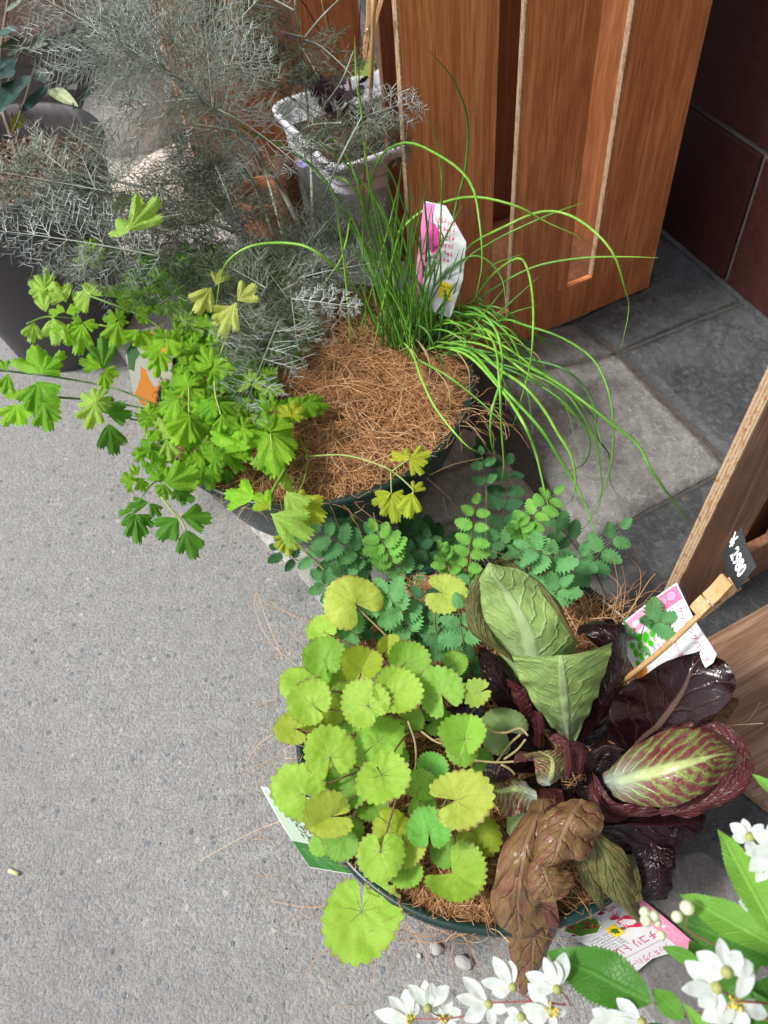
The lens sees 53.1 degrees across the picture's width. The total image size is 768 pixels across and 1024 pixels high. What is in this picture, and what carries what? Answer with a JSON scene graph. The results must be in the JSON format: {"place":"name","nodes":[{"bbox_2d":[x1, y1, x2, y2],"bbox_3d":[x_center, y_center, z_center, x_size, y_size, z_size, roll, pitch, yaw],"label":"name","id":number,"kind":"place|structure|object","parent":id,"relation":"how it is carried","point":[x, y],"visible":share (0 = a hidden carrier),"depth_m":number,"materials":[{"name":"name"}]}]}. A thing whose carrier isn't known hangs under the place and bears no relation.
{"place":"outdoors","nodes":[
{"label":"outdoors","id":0,"kind":"place"},
{"bbox_2d":[0,0,129,108],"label":"potted plant","id":1,"kind":"object","parent":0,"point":[23,67],"visible":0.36,"depth_m":1.91,"materials":[{"name":"grey plant"}]},
{"bbox_2d":[0,0,655,1023],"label":"pavement","id":2,"kind":"structure","parent":0,"point":[100,900],"depth_m":1.03,"materials":[{"name":"concrete"}]},
{"bbox_2d":[8,869,18,875],"bbox_3d":[-0.465,0.451,0.963,0.016,0.004,0.010,-8,52,0],"label":"leaf scrap","id":3,"kind":"object","parent":2,"relation":"on","point":[13,872],"visible":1,"depth_m":0.96,"materials":[{"name":"yellow plant"}]},
{"bbox_2d":[0,102,132,370],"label":"tall pot","id":4,"kind":"object","parent":2,"relation":"on","point":[19,308],"visible":0.43,"depth_m":1.39,"materials":[{"name":"grey plastic"}]},
{"bbox_2d":[0,0,104,159],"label":"olive tree","id":5,"kind":"object","parent":4,"relation":"in","point":[10,90],"visible":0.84,"depth_m":1.32,"materials":[{"name":"green plant"}]},
{"bbox_2d":[82,23,183,153],"bbox_3d":[-0.698,-1.153,2.108,0.325,0.337,0.439,-13,52,-4],"label":"rock","id":6,"kind":"object","parent":2,"relation":"on","point":[142,148],"visible":0.16,"depth_m":1.99,"materials":[{"name":"stone"}]},
{"bbox_2d":[121,228,189,284],"bbox_3d":[-0.527,-0.574,1.756,0.212,0.116,0.222,-23,53,-12],"label":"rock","id":7,"kind":"object","parent":2,"relation":"on","point":[168,253],"visible":0.01,"depth_m":1.70,"materials":[{"name":"stone"}]},
{"bbox_2d":[112,144,248,225],"bbox_3d":[-0.511,-0.784,1.887,0.284,0.200,0.323,29,60,25],"label":"rock","id":8,"kind":"object","parent":2,"relation":"on","point":[149,161],"visible":0.11,"depth_m":1.80,"materials":[{"name":"stone"}]},
{"bbox_2d":[0,511,570,1017],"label":"ground crumbs","id":9,"kind":"object","parent":2,"relation":"on","point":[288,855],"visible":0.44,"depth_m":0.94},
{"bbox_2d":[95,388,762,1005],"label":"loose fibres","id":10,"kind":"object","parent":2,"relation":"on","point":[617,598],"visible":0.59,"depth_m":0.94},
{"bbox_2d":[105,139,767,1023],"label":"kerb","id":11,"kind":"structure","parent":2,"relation":"on","point":[699,873],"depth_m":1.20,"materials":[{"name":"stone"}]},
{"bbox_2d":[155,284,475,543],"bbox_3d":[-0.094,-0.130,1.211,0.474,0.209,0.474,-8,52,0],"label":"bowl planter","id":12,"kind":"object","parent":11,"relation":"on","point":[259,521],"visible":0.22,"depth_m":1.05,"materials":[{"name":"green plastic"}]},
{"bbox_2d":[123,324,172,413],"bbox_3d":[-0.351,-0.208,1.163,0.068,0.056,0.157,-16,52,-6],"label":"plant tag","id":13,"kind":"object","parent":12,"relation":"in","point":[144,383],"visible":0.52,"depth_m":1.16,"materials":[{"name":"orange"}]},
{"bbox_2d":[0,191,431,560],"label":"celery herb","id":14,"kind":"object","parent":12,"relation":"in","point":[213,433],"visible":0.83,"depth_m":1.02,"materials":[{"name":"green plant"}]},
{"bbox_2d":[152,280,478,504],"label":"coir mulch","id":15,"kind":"object","parent":12,"relation":"in","point":[380,403],"visible":0.49,"depth_m":1.07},
{"bbox_2d":[0,0,428,427],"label":"bronze fennel","id":16,"kind":"object","parent":15,"relation":"on","point":[133,37],"visible":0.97,"depth_m":1.08,"materials":[{"name":"grey plant"}]},
{"bbox_2d":[359,0,375,231],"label":"skewer","id":17,"kind":"object","parent":15,"relation":"in","point":[373,22],"visible":0.59,"depth_m":1.00,"materials":[{"name":"brown wood"}]},
{"bbox_2d":[363,0,382,60],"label":"clothespin","id":18,"kind":"object","parent":17,"relation":"attached to","point":[367,37],"visible":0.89,"depth_m":1.04,"materials":[{"name":"brown wood"}]},
{"bbox_2d":[359,0,365,15],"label":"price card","id":19,"kind":"object","parent":18,"relation":"attached to","point":[363,5],"visible":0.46,"depth_m":1.09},
{"bbox_2d":[416,201,465,317],"bbox_3d":[0.079,-0.346,1.064,0.072,0.140,0.051,20,57,20],"label":"plant tag","id":20,"kind":"object","parent":15,"relation":"on","point":[454,243],"visible":0.79,"depth_m":1.05,"materials":[{"name":"white plastic"}]},
{"bbox_2d":[216,49,691,540],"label":"chives","id":21,"kind":"object","parent":15,"relation":"in","point":[410,332],"visible":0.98,"depth_m":1.06,"materials":[{"name":"green plant"}]},
{"bbox_2d":[296,558,626,937],"bbox_3d":[0.123,0.272,0.926,0.442,0.129,0.442,-8,52,0],"label":"bowl planter","id":22,"kind":"object","parent":11,"relation":"on","point":[477,928],"visible":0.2,"depth_m":0.76,"materials":[{"name":"green plastic"}]},
{"bbox_2d":[261,786,352,874],"bbox_3d":[-0.084,0.344,0.845,0.045,0.115,0.152,-33,56,-19],"label":"plant tag","id":23,"kind":"object","parent":22,"relation":"in","point":[299,834],"visible":0.4,"depth_m":0.86,"materials":[{"name":"white plastic"}]},
{"bbox_2d":[284,551,638,943],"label":"coir mulch","id":24,"kind":"object","parent":22,"relation":"in","point":[419,894],"visible":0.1,"depth_m":0.81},
{"bbox_2d":[268,573,528,966],"bbox_3d":[0.015,0.243,0.800,0.272,0.147,0.370,-8,52,0],"label":"pennywort","id":25,"kind":"object","parent":24,"relation":"in","point":[325,717],"visible":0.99,"depth_m":0.77,"materials":[{"name":"green plant"}]},
{"bbox_2d":[267,436,677,700],"bbox_3d":[0.100,0.066,0.970,0.429,0.271,0.504,-26,54,-14],"label":"salad burnet","id":26,"kind":"object","parent":22,"relation":"in","point":[516,535],"visible":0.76,"depth_m":0.98,"materials":[{"name":"green plant"}]},
{"bbox_2d":[622,583,716,677],"bbox_3d":[0.281,0.134,0.777,0.048,0.100,0.093,-15,52,-6],"label":"plant tag","id":27,"kind":"object","parent":26,"relation":"attached to","point":[693,639],"visible":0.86,"depth_m":0.76,"materials":[{"name":"white plastic"}]},
{"bbox_2d":[424,560,754,994],"bbox_3d":[0.179,0.253,0.785,0.335,0.314,0.300,-40,58,-23],"label":"red chicory","id":28,"kind":"object","parent":22,"relation":"in","point":[622,821],"visible":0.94,"depth_m":0.74,"materials":[{"name":"brown plant"}]},
{"bbox_2d":[618,577,749,685],"bbox_3d":[0.281,0.118,0.728,0.103,0.148,0.011,-18,53,-8],"label":"skewer","id":29,"kind":"object","parent":28,"relation":"on","point":[681,632],"visible":0.75,"depth_m":0.73,"materials":[{"name":"brown wood"}]},
{"bbox_2d":[690,574,741,618],"bbox_3d":[0.292,0.072,0.674,0.039,0.040,0.016,-22,53,-11],"label":"clothespin","id":30,"kind":"object","parent":29,"relation":"attached to","point":[721,589],"visible":1,"depth_m":0.67,"materials":[{"name":"brown wood"}]},
{"bbox_2d":[722,527,756,593],"bbox_3d":[0.309,0.042,0.668,0.015,0.040,0.042,-10,52,-2],"label":"price card","id":31,"kind":"object","parent":30,"relation":"on","point":[739,563],"visible":1,"depth_m":0.67,"materials":[{"name":"black plastic"}]},
{"bbox_2d":[561,900,690,970],"bbox_3d":[0.261,0.461,0.835,0.127,0.011,0.074,-20,53,-10],"label":"plant tag","id":32,"kind":"object","parent":11,"relation":"on","point":[620,930],"visible":0.77,"depth_m":0.83,"materials":[{"name":"white plastic"}]},
{"bbox_2d":[429,941,443,954],"bbox_3d":[0.059,0.496,0.875,0.014,0.012,0.016,-34,56,-20],"label":"pebble","id":33,"kind":"object","parent":2,"relation":"on","point":[437,949],"visible":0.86,"depth_m":0.87,"materials":[{"name":"white stone"}]},
{"bbox_2d":[455,954,472,970],"bbox_3d":[0.089,0.506,0.864,0.020,0.015,0.015,33,62,27],"label":"pebble","id":34,"kind":"object","parent":2,"relation":"on","point":[463,961],"visible":1,"depth_m":0.86,"materials":[{"name":"white stone"}]},
{"bbox_2d":[660,0,767,324],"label":"tiled wall","id":35,"kind":"structure","parent":2,"relation":"on","point":[714,228],"depth_m":1.40,"materials":[{"name":"brown tile"}]},
{"bbox_2d":[177,0,767,859],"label":"slate paving","id":36,"kind":"structure","parent":0,"point":[685,366],"depth_m":1.32,"materials":[{"name":"grey stone"}]},
{"bbox_2d":[150,0,362,176],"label":"wooden backboard","id":37,"kind":"object","parent":36,"relation":"on","point":[341,13],"visible":0.2,"depth_m":1.77,"materials":[{"name":"brown wood"}]},
{"bbox_2d":[235,175,282,243],"bbox_3d":[-0.255,-0.655,1.721,0.127,0.139,0.127,-8,52,0],"label":"terracotta pot","id":38,"kind":"object","parent":36,"relation":"on","point":[264,183],"visible":0.2,"depth_m":1.69,"materials":[{"name":"ceramic"}]},
{"bbox_2d":[266,152,310,273],"bbox_3d":[-0.183,-0.595,1.554,0.069,0.265,0.070,-8,52,0],"label":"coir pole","id":39,"kind":"object","parent":36,"relation":"on","point":[292,188],"visible":0.34,"depth_m":1.49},
{"bbox_2d":[272,69,400,262],"bbox_3d":[-0.030,-0.723,1.664,0.296,0.276,0.336,-25,54,-13],"label":"white planter","id":40,"kind":"object","parent":36,"relation":"on","point":[379,185],"visible":0.2,"depth_m":1.59,"materials":[{"name":"plastic"}]},
{"bbox_2d":[174,0,380,128],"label":"purple leaved plant","id":41,"kind":"object","parent":40,"relation":"on","point":[320,92],"visible":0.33,"depth_m":1.55,"materials":[{"name":"green plant"}]},
{"bbox_2d":[296,160,318,229],"bbox_3d":[-0.141,-0.583,1.466,0.025,0.175,0.044,-8,52,0],"label":"violet flower","id":42,"kind":"object","parent":40,"relation":"in","point":[302,164],"visible":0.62,"depth_m":1.40,"materials":[{"name":"purple plant"}]},
{"bbox_2d":[321,0,351,89],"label":"skewer","id":43,"kind":"object","parent":40,"relation":"in","point":[323,2],"visible":0.64,"depth_m":1.29,"materials":[{"name":"brown wood"}]},
{"bbox_2d":[376,0,712,357],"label":"slotted crate","id":44,"kind":"object","parent":36,"relation":"on","point":[569,103],"visible":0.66,"depth_m":1.21,"materials":[{"name":"brown wood"}]},
{"bbox_2d":[663,367,767,610],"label":"slotted crate","id":45,"kind":"object","parent":36,"relation":"on","point":[736,500],"visible":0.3,"depth_m":0.90,"materials":[{"name":"brown wood"}]},
{"bbox_2d":[707,604,767,812],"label":"wooden step","id":46,"kind":"object","parent":36,"relation":"on","point":[740,647],"visible":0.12,"depth_m":0.99,"materials":[{"name":"brown wood"}]},
{"bbox_2d":[375,774,767,1023],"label":"white flowering shrub","id":47,"kind":"object","parent":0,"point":[725,960],"visible":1,"depth_m":0.54,"materials":[{"name":"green plant"}]}
]}

